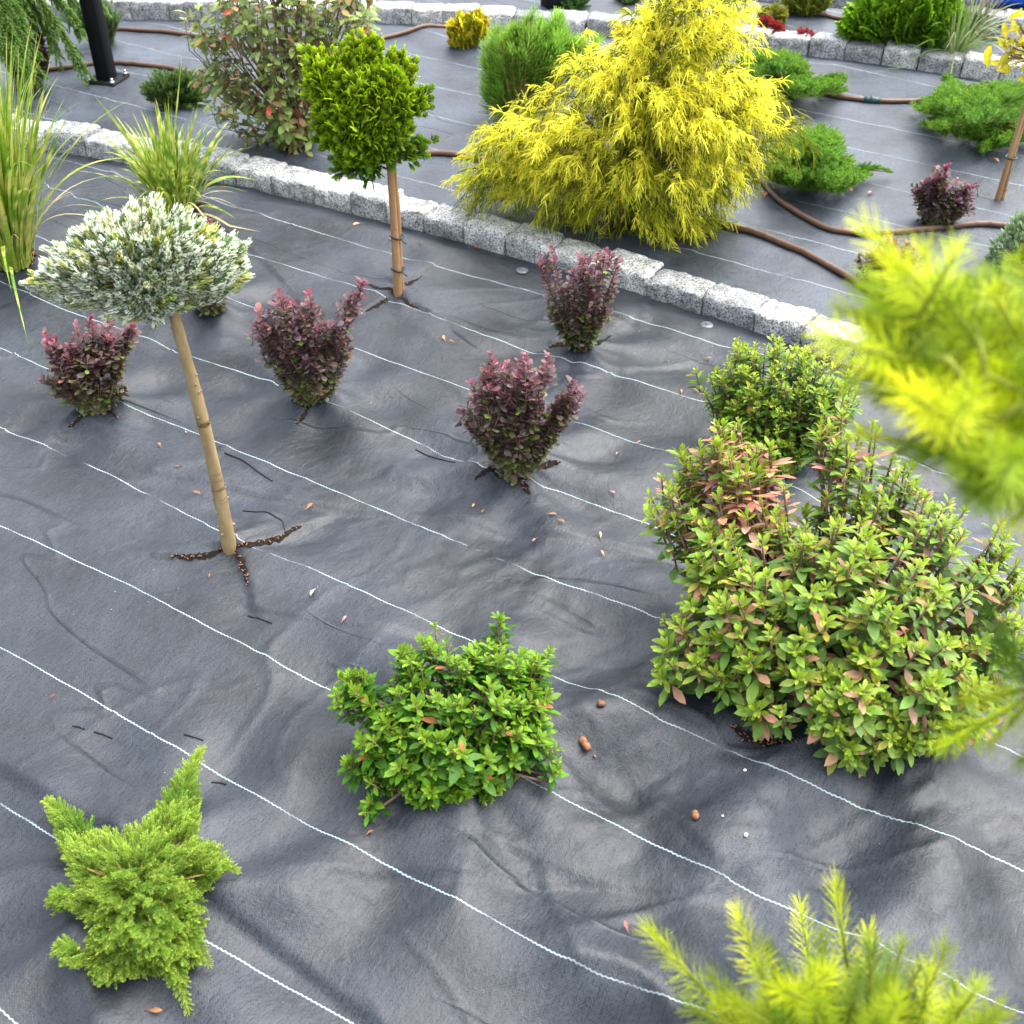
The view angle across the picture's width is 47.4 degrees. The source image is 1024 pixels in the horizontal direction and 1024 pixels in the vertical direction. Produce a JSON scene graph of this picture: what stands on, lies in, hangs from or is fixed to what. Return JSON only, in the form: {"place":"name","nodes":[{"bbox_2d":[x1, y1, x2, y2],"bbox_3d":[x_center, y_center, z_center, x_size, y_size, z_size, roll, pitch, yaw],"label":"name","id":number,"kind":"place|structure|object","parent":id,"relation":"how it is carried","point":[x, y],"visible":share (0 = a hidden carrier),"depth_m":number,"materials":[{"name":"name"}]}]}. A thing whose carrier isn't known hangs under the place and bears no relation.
{"place":"outdoors","nodes":[
{"label":"outdoors","id":0,"kind":"place"},
{"bbox_2d":[0,23,137,344],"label":"ornamental grass","id":1,"kind":"object","parent":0,"point":[20,185],"depth_m":3.25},
{"bbox_2d":[84,47,260,231],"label":"ornamental grass","id":2,"kind":"object","parent":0,"point":[168,174],"depth_m":3.56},
{"bbox_2d":[0,146,1023,1023],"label":"ground","id":3,"kind":"structure","parent":0,"point":[522,900],"depth_m":2.21,"materials":[{"name":"fabric"}]},
{"bbox_2d":[12,119,51,150],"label":"granite block","id":4,"kind":"structure","parent":3,"relation":"on","point":[45,125],"depth_m":4.17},
{"bbox_2d":[43,119,100,156],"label":"granite block","id":5,"kind":"structure","parent":3,"relation":"on","point":[69,129],"depth_m":4.13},
{"bbox_2d":[37,314,141,416],"bbox_3d":[-1.005,-0.350,2.791,0.258,0.274,0.135,-13,42,-16],"label":"barberry shrub","id":6,"kind":"object","parent":3,"relation":"on","point":[86,373],"visible":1,"depth_m":2.76,"materials":[{"name":"purple plant"}]},
{"bbox_2d":[68,409,118,426],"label":"bark mulch","id":7,"kind":"object","parent":3,"relation":"on","point":[79,417],"visible":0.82,"depth_m":2.84,"materials":[{"name":"wood"}]},
{"bbox_2d":[84,129,134,162],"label":"granite block","id":8,"kind":"structure","parent":3,"relation":"on","point":[97,144],"depth_m":4.09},
{"bbox_2d":[17,191,254,554],"bbox_3d":[-0.659,-0.216,2.241,0.403,0.844,0.186,-9,41,-11],"label":"dwarf fir tree","id":9,"kind":"object","parent":3,"relation":"on","point":[151,262],"visible":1,"depth_m":2.01,"materials":[{"name":"green plant"}]},
{"bbox_2d":[120,137,157,164],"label":"granite block","id":10,"kind":"structure","parent":3,"relation":"on","point":[122,148],"depth_m":4.06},
{"bbox_2d":[40,744,241,1016],"bbox_3d":[-0.580,0.552,1.807,0.298,0.157,0.452,-15,42,-18],"label":"creeping juniper","id":11,"kind":"object","parent":3,"relation":"on","point":[161,946],"visible":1,"depth_m":1.77,"materials":[{"name":"plant"}]},
{"bbox_2d":[175,140,207,176],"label":"granite block","id":12,"kind":"structure","parent":3,"relation":"on","point":[203,149],"depth_m":4.00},
{"bbox_2d":[191,213,227,316],"bbox_3d":[-0.822,-0.665,3.119,0.153,0.314,0.119,0,40,0],"label":"barberry shrub","id":13,"kind":"object","parent":3,"relation":"on","point":[213,309],"visible":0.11,"depth_m":3.18,"materials":[{"name":"purple plant"}]},
{"bbox_2d":[197,147,249,185],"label":"granite block","id":14,"kind":"structure","parent":3,"relation":"on","point":[229,165],"depth_m":3.95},
{"bbox_2d":[171,524,301,585],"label":"bark mulch","id":15,"kind":"object","parent":3,"relation":"on","point":[241,560],"visible":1,"depth_m":2.49,"materials":[{"name":"wood"}]},
{"bbox_2d":[224,452,272,480],"bbox_3d":[-0.616,-0.110,2.728,0.168,0.008,0.009,28,47,29],"label":"loose thread","id":16,"kind":"object","parent":3,"relation":"on","point":[249,464],"visible":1,"depth_m":2.73,"materials":[{"name":"black fabric"}]},
{"bbox_2d":[234,156,287,194],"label":"granite block","id":17,"kind":"structure","parent":3,"relation":"on","point":[261,170],"depth_m":3.91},
{"bbox_2d":[270,166,328,204],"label":"granite block","id":18,"kind":"structure","parent":3,"relation":"on","point":[295,183],"depth_m":3.86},
{"bbox_2d":[245,275,368,407],"bbox_3d":[-0.481,-0.397,2.800,0.292,0.350,0.135,0,40,0],"label":"barberry shrub","id":19,"kind":"object","parent":3,"relation":"on","point":[306,358],"visible":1,"depth_m":2.77,"materials":[{"name":"purple plant"}]},
{"bbox_2d":[314,174,363,213],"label":"granite block","id":20,"kind":"structure","parent":3,"relation":"on","point":[330,193],"depth_m":3.80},
{"bbox_2d":[296,27,440,296],"bbox_3d":[-0.368,-0.887,3.089,0.362,0.781,0.240,0,40,0],"label":"dwarf cypress tree","id":21,"kind":"object","parent":3,"relation":"on","point":[366,100],"visible":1,"depth_m":2.92,"materials":[{"name":"green plant"}]},
{"bbox_2d":[350,181,403,222],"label":"granite block","id":22,"kind":"structure","parent":3,"relation":"on","point":[369,202],"depth_m":3.75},
{"bbox_2d":[366,274,422,310],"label":"bark mulch","id":23,"kind":"object","parent":3,"relation":"on","point":[406,301],"visible":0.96,"depth_m":3.30,"materials":[{"name":"wood"}]},
{"bbox_2d":[386,195,438,231],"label":"granite block","id":24,"kind":"structure","parent":3,"relation":"on","point":[414,211],"depth_m":3.69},
{"bbox_2d":[327,611,568,826],"bbox_3d":[-0.105,0.346,1.995,0.414,0.234,0.287,-7,41,-9],"label":"azalea shrub","id":25,"kind":"object","parent":3,"relation":"on","point":[437,747],"visible":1,"depth_m":1.96,"materials":[{"name":"green plant"}]},
{"bbox_2d":[424,203,475,242],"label":"granite block","id":26,"kind":"structure","parent":3,"relation":"on","point":[443,220],"depth_m":3.64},
{"bbox_2d":[463,213,520,255],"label":"granite block","id":27,"kind":"structure","parent":3,"relation":"on","point":[491,232],"depth_m":3.58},
{"bbox_2d":[475,460,560,493],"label":"bark mulch","id":28,"kind":"object","parent":3,"relation":"on","point":[525,486],"visible":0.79,"depth_m":2.67,"materials":[{"name":"wood"}]},
{"bbox_2d":[516,267,527,273],"bbox_3d":[0.030,-0.713,3.429,0.038,0.008,0.038,0,40,0],"label":"fabric peg","id":29,"kind":"object","parent":3,"relation":"on","point":[521,270],"visible":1,"depth_m":3.42,"materials":[{"name":"grey plastic"}]},
{"bbox_2d":[455,349,589,485],"bbox_3d":[0.021,-0.203,2.573,0.295,0.337,0.155,0,40,0],"label":"barberry shrub","id":30,"kind":"object","parent":3,"relation":"on","point":[516,440],"visible":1,"depth_m":2.54,"materials":[{"name":"purple plant"}]},
{"bbox_2d":[506,222,563,263],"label":"granite block","id":31,"kind":"structure","parent":3,"relation":"on","point":[524,242],"depth_m":3.52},
{"bbox_2d":[548,238,609,279],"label":"granite block","id":32,"kind":"structure","parent":3,"relation":"on","point":[566,250],"depth_m":3.48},
{"bbox_2d":[536,244,623,352],"bbox_3d":[0.169,-0.532,2.993,0.221,0.324,0.117,0,40,0],"label":"barberry shrub","id":33,"kind":"object","parent":3,"relation":"on","point":[579,321],"visible":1,"depth_m":2.97,"materials":[{"name":"purple plant"}]},
{"bbox_2d":[549,334,611,346],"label":"bark mulch","id":34,"kind":"object","parent":3,"relation":"on","point":[557,344],"visible":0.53,"depth_m":3.11,"materials":[{"name":"wood"}]},
{"bbox_2d":[579,736,591,751],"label":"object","id":35,"kind":"object","parent":3,"relation":"on","point":[584,743],"visible":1,"depth_m":2.07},
{"bbox_2d":[603,248,663,295],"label":"granite block","id":36,"kind":"structure","parent":3,"relation":"on","point":[637,272],"depth_m":3.38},
{"bbox_2d":[646,269,715,314],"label":"granite block","id":37,"kind":"structure","parent":3,"relation":"on","point":[684,291],"depth_m":3.32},
{"bbox_2d":[691,810,699,819],"bbox_3d":[0.304,0.503,1.934,0.014,0.016,0.017,0,40,0],"label":"pebble","id":38,"kind":"object","parent":3,"relation":"on","point":[695,814],"visible":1,"depth_m":1.93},
{"bbox_2d":[700,321,712,327],"bbox_3d":[0.536,-0.517,3.210,0.038,0.008,0.038,0,40,0],"label":"fabric peg","id":39,"kind":"object","parent":3,"relation":"on","point":[706,324],"visible":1,"depth_m":3.21,"materials":[{"name":"grey plastic"}]},
{"bbox_2d":[702,283,768,330],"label":"granite block","id":40,"kind":"structure","parent":3,"relation":"on","point":[739,307],"depth_m":3.25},
{"bbox_2d":[694,681,796,746],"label":"bark mulch","id":41,"kind":"object","parent":3,"relation":"on","point":[747,735],"visible":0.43,"depth_m":2.08,"materials":[{"name":"wood"}]},
{"bbox_2d":[686,332,863,477],"bbox_3d":[0.596,-0.240,2.658,0.384,0.297,0.266,0,40,0],"label":"azalea shrub","id":42,"kind":"object","parent":3,"relation":"on","point":[760,407],"visible":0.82,"depth_m":2.62,"materials":[{"name":"green plant"}]},
{"bbox_2d":[753,299,817,345],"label":"granite block","id":43,"kind":"structure","parent":3,"relation":"on","point":[787,322],"depth_m":3.19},
{"bbox_2d":[632,861,1020,1023],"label":"young spruce","id":44,"kind":"object","parent":3,"relation":"on","point":[783,1001],"visible":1,"depth_m":0.96,"materials":[{"name":"green plant"}]},
{"bbox_2d":[639,379,1023,777],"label":"azalea shrub","id":45,"kind":"object","parent":3,"relation":"on","point":[846,643],"visible":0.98,"depth_m":2.04,"materials":[{"name":"green plant"}]},
{"bbox_2d":[799,314,865,365],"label":"granite block","id":46,"kind":"structure","parent":3,"relation":"on","point":[808,341],"depth_m":3.14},
{"bbox_2d":[852,336,869,368],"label":"granite block","id":47,"kind":"structure","parent":3,"relation":"on","point":[856,353],"depth_m":3.09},
{"bbox_2d":[800,201,1023,777],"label":"young spruce","id":48,"kind":"object","parent":3,"relation":"on","point":[946,359],"visible":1,"depth_m":0.68,"materials":[{"name":"yellow plant"}]},
{"bbox_2d":[0,19,1023,327],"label":"ground","id":49,"kind":"structure","parent":0,"point":[902,145],"depth_m":4.04,"materials":[{"name":"fabric"}]},
{"bbox_2d":[11,32,51,90],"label":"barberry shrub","id":50,"kind":"object","parent":49,"relation":"on","point":[44,64],"visible":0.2,"depth_m":4.44,"materials":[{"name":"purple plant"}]},
{"bbox_2d":[36,0,66,18],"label":"granite block","id":51,"kind":"structure","parent":49,"relation":"on","point":[56,12],"depth_m":5.17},
{"bbox_2d":[0,0,111,92],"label":"weeping conifer","id":52,"kind":"object","parent":49,"relation":"on","point":[15,15],"visible":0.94,"depth_m":4.33,"materials":[{"name":"green plant"}]},
{"bbox_2d":[58,0,122,44],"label":"young conifer","id":53,"kind":"object","parent":49,"relation":"on","point":[113,22],"visible":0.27,"depth_m":4.79,"materials":[{"name":"green plant"}]},
{"bbox_2d":[79,0,129,86],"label":"steel post","id":54,"kind":"object","parent":49,"relation":"on","point":[106,74],"visible":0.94,"depth_m":4.46,"materials":[{"name":"metal"}]},
{"bbox_2d":[107,0,132,19],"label":"granite block","id":55,"kind":"structure","parent":49,"relation":"on","point":[123,6],"depth_m":5.16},
{"bbox_2d":[46,60,213,81],"bbox_3d":[-1.477,-1.744,4.613,0.817,0.024,0.183,7,40,8],"label":"hose","id":56,"kind":"object","parent":49,"relation":"on","point":[128,63],"visible":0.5,"depth_m":4.65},
{"bbox_2d":[130,0,170,19],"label":"granite block","id":57,"kind":"structure","parent":49,"relation":"on","point":[149,10],"depth_m":5.17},
{"bbox_2d":[138,63,212,108],"bbox_3d":[-1.245,-1.574,4.312,0.273,0.174,0.167,0,40,0],"label":"conifer","id":58,"kind":"object","parent":49,"relation":"on","point":[159,86],"visible":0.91,"depth_m":4.28,"materials":[{"name":"green plant"}]},
{"bbox_2d":[168,0,201,19],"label":"granite block","id":59,"kind":"structure","parent":49,"relation":"on","point":[183,5],"depth_m":5.17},
{"bbox_2d":[200,0,239,20],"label":"granite block","id":60,"kind":"structure","parent":49,"relation":"on","point":[204,6],"depth_m":5.17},
{"bbox_2d":[241,0,273,20],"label":"granite block","id":61,"kind":"structure","parent":49,"relation":"on","point":[253,4],"depth_m":5.16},
{"bbox_2d":[172,0,380,156],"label":"spindle shrub","id":62,"kind":"object","parent":49,"relation":"on","point":[283,128],"visible":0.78,"depth_m":3.84,"materials":[{"name":"green plant"}]},
{"bbox_2d":[273,0,305,21],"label":"granite block","id":63,"kind":"structure","parent":49,"relation":"on","point":[288,16],"depth_m":5.16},
{"bbox_2d":[312,0,342,21],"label":"granite block","id":64,"kind":"structure","parent":49,"relation":"on","point":[318,2],"depth_m":5.16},
{"bbox_2d":[342,0,376,21],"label":"granite block","id":65,"kind":"structure","parent":49,"relation":"on","point":[364,2],"depth_m":5.15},
{"bbox_2d":[117,23,648,57],"bbox_3d":[-0.568,-1.991,4.914,2.290,0.042,0.433,0,40,0],"label":"hose","id":66,"kind":"object","parent":49,"relation":"on","point":[387,36],"visible":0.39,"depth_m":4.98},
{"bbox_2d":[374,1,414,23],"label":"granite block","id":67,"kind":"structure","parent":49,"relation":"on","point":[395,12],"depth_m":5.14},
{"bbox_2d":[412,3,445,24],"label":"granite block","id":68,"kind":"structure","parent":49,"relation":"on","point":[422,13],"depth_m":5.13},
{"bbox_2d":[442,3,480,24],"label":"granite block","id":69,"kind":"structure","parent":49,"relation":"on","point":[449,10],"depth_m":5.11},
{"bbox_2d":[444,5,491,48],"bbox_3d":[-0.181,-2.003,4.828,0.199,0.182,0.154,0,40,0],"label":"golden conifer","id":70,"kind":"object","parent":49,"relation":"on","point":[467,30],"visible":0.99,"depth_m":4.79,"materials":[{"name":"yellow plant"}]},
{"bbox_2d":[481,5,515,29],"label":"granite block","id":71,"kind":"structure","parent":49,"relation":"on","point":[502,14],"depth_m":5.09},
{"bbox_2d":[513,9,551,31],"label":"granite block","id":72,"kind":"structure","parent":49,"relation":"on","point":[519,13],"depth_m":5.08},
{"bbox_2d":[476,3,604,121],"bbox_3d":[0.098,-1.585,4.143,0.464,0.448,0.285,0,40,0],"label":"mugo pine","id":73,"kind":"object","parent":49,"relation":"on","point":[518,57],"visible":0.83,"depth_m":4.07,"materials":[{"name":"plant"}]},
{"bbox_2d":[549,8,588,34],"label":"granite block","id":74,"kind":"structure","parent":49,"relation":"on","point":[577,20],"depth_m":5.05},
{"bbox_2d":[586,12,622,35],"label":"granite block","id":75,"kind":"structure","parent":49,"relation":"on","point":[596,21],"depth_m":5.03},
{"bbox_2d":[442,0,822,256],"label":"thread cypress","id":76,"kind":"object","parent":49,"relation":"on","point":[633,181],"visible":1,"depth_m":3.31,"materials":[{"name":"yellow plant"}]},
{"bbox_2d":[611,18,655,51],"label":"golden conifer","id":77,"kind":"object","parent":49,"relation":"on","point":[616,30],"visible":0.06,"depth_m":4.74,"materials":[{"name":"yellow plant"}]},
{"bbox_2d":[401,150,875,297],"bbox_3d":[0.285,-0.966,3.693,1.969,0.032,0.239,23,45,24],"label":"hose","id":78,"kind":"object","parent":49,"relation":"on","point":[800,250],"visible":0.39,"depth_m":3.51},
{"bbox_2d":[731,25,773,49],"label":"granite block","id":79,"kind":"structure","parent":49,"relation":"on","point":[759,29],"depth_m":4.90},
{"bbox_2d":[769,30,811,55],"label":"granite block","id":80,"kind":"structure","parent":49,"relation":"on","point":[791,40],"depth_m":4.87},
{"bbox_2d":[734,44,849,99],"bbox_3d":[1.095,-1.724,4.468,0.434,0.213,0.875,0,40,0],"label":"creeping juniper","id":81,"kind":"object","parent":49,"relation":"on","point":[795,66],"visible":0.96,"depth_m":4.36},
{"bbox_2d":[761,122,894,194],"bbox_3d":[1.019,-1.217,3.849,0.448,0.223,0.720,27,47,28],"label":"creeping juniper","id":82,"kind":"object","parent":49,"relation":"on","point":[830,167],"visible":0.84,"depth_m":3.72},
{"bbox_2d":[808,32,849,59],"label":"granite block","id":83,"kind":"structure","parent":49,"relation":"on","point":[828,45],"depth_m":4.83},
{"bbox_2d":[844,39,884,64],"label":"granite block","id":84,"kind":"structure","parent":49,"relation":"on","point":[865,51],"depth_m":4.79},
{"bbox_2d":[824,92,923,103],"bbox_3d":[1.348,-1.585,4.443,0.546,0.033,0.106,10,41,11],"label":"hose","id":85,"kind":"object","parent":49,"relation":"on","point":[871,99],"visible":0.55,"depth_m":4.41,"materials":[{"name":"brown plastic"}]},
{"bbox_2d":[852,234,921,285],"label":"barberry shrub","id":86,"kind":"object","parent":49,"relation":"on","point":[869,259],"visible":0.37,"depth_m":3.30,"materials":[{"name":"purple plant"}]},
{"bbox_2d":[756,170,1023,236],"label":"hose","id":87,"kind":"object","parent":49,"relation":"on","point":[774,195],"visible":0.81,"depth_m":3.61,"materials":[{"name":"brown plastic"}]},
{"bbox_2d":[881,40,921,69],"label":"granite block","id":88,"kind":"structure","parent":49,"relation":"on","point":[894,54],"depth_m":4.74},
{"bbox_2d":[917,46,964,76],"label":"granite block","id":89,"kind":"structure","parent":49,"relation":"on","point":[937,61],"depth_m":4.70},
{"bbox_2d":[907,162,981,228],"bbox_3d":[1.333,-0.967,3.583,0.220,0.233,0.121,17,43,19],"label":"barberry shrub","id":90,"kind":"object","parent":49,"relation":"on","point":[936,199],"visible":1,"depth_m":3.56,"materials":[{"name":"purple plant"}]},
{"bbox_2d":[909,72,1023,155],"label":"creeping juniper","id":91,"kind":"object","parent":49,"relation":"on","point":[969,112],"visible":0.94,"depth_m":4.07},
{"bbox_2d":[959,50,1000,81],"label":"granite block","id":92,"kind":"structure","parent":49,"relation":"on","point":[973,67],"depth_m":4.65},
{"bbox_2d":[981,210,1023,269],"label":"shrub","id":93,"kind":"object","parent":49,"relation":"on","point":[1014,234],"visible":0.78,"depth_m":3.39,"materials":[{"name":"green plant"}]},
{"bbox_2d":[983,8,1023,199],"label":"ginkgo tree","id":94,"kind":"object","parent":49,"relation":"on","point":[1005,67],"visible":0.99,"depth_m":3.54,"materials":[{"name":"yellow plant"}]},
{"bbox_2d":[998,56,1023,83],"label":"granite block","id":95,"kind":"structure","parent":49,"relation":"on","point":[1015,74],"depth_m":4.60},
{"bbox_2d":[614,0,643,4],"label":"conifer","id":96,"kind":"object","parent":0,"point":[629,2],"visible":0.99,"depth_m":5.22,"materials":[{"name":"green plant"}]},
{"bbox_2d":[275,0,1022,61],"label":"ground","id":97,"kind":"structure","parent":0,"point":[815,23],"depth_m":5.16,"materials":[{"name":"fabric"}]},
{"bbox_2d":[541,0,563,9],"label":"square post","id":98,"kind":"object","parent":97,"relation":"on","point":[548,4],"visible":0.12,"depth_m":5.17,"materials":[{"name":"black paint"}]},
{"bbox_2d":[561,0,591,9],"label":"conifer","id":99,"kind":"object","parent":97,"relation":"on","point":[574,4],"visible":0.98,"depth_m":5.18,"materials":[{"name":"green plant"}]},
{"bbox_2d":[756,11,785,33],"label":"red groundcover","id":100,"kind":"object","parent":97,"relation":"on","point":[767,21],"visible":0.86,"depth_m":4.92,"materials":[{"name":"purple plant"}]},
{"bbox_2d":[756,1,788,24],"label":"shrub","id":101,"kind":"object","parent":97,"relation":"on","point":[779,12],"visible":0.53,"depth_m":4.99,"materials":[{"name":"yellow plant"}]},
{"bbox_2d":[780,0,832,16],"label":"shrub","id":102,"kind":"object","parent":97,"relation":"on","point":[811,8],"visible":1,"depth_m":5.08,"materials":[{"name":"green plant"}]},
{"bbox_2d":[796,26,817,36],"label":"red groundcover","id":103,"kind":"object","parent":97,"relation":"on","point":[800,30],"visible":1,"depth_m":4.88,"materials":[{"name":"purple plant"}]},
{"bbox_2d":[816,12,842,19],"bbox_3d":[1.431,-2.148,5.067,0.250,0.019,0.030,20,44,22],"label":"hose","id":104,"kind":"object","parent":97,"relation":"on","point":[822,14],"visible":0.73,"depth_m":5.08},
{"bbox_2d":[828,0,853,7],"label":"granite block","id":105,"kind":"structure","parent":97,"relation":"on","point":[838,3],"depth_m":5.25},
{"bbox_2d":[834,0,968,50],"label":"thuja shrub","id":106,"kind":"object","parent":97,"relation":"on","point":[878,21],"visible":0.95,"depth_m":4.69,"materials":[{"name":"green plant"}]},
{"bbox_2d":[875,0,1022,85],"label":"ornamental grass","id":107,"kind":"object","parent":97,"relation":"on","point":[956,42],"depth_m":4.68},
{"bbox_2d":[966,5,1004,29],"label":"granite block","id":108,"kind":"structure","parent":97,"relation":"on","point":[997,18],"depth_m":5.04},
{"bbox_2d":[959,0,1019,36],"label":"dry plant","id":109,"kind":"object","parent":97,"relation":"on","point":[981,5],"visible":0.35,"depth_m":4.87,"materials":[{"name":"green plant"}]},
{"bbox_2d":[967,33,1019,40],"bbox_3d":[2.024,-1.980,4.866,0.340,0.020,0.026,15,42,17],"label":"hose","id":110,"kind":"object","parent":97,"relation":"on","point":[991,35],"visible":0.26,"depth_m":4.86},
{"bbox_2d":[1001,9,1023,32],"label":"granite block","id":111,"kind":"structure","parent":97,"relation":"on","point":[1010,12],"depth_m":5.00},
{"bbox_2d":[965,4,1023,10],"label":"farthest ground","id":112,"kind":"structure","parent":0,"point":[1013,8],"depth_m":5.13,"materials":[{"name":"fabric"}]},
{"bbox_2d":[964,0,1023,7],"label":"plastic pipe","id":113,"kind":"object","parent":112,"relation":"on","point":[1015,2],"visible":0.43,"depth_m":5.10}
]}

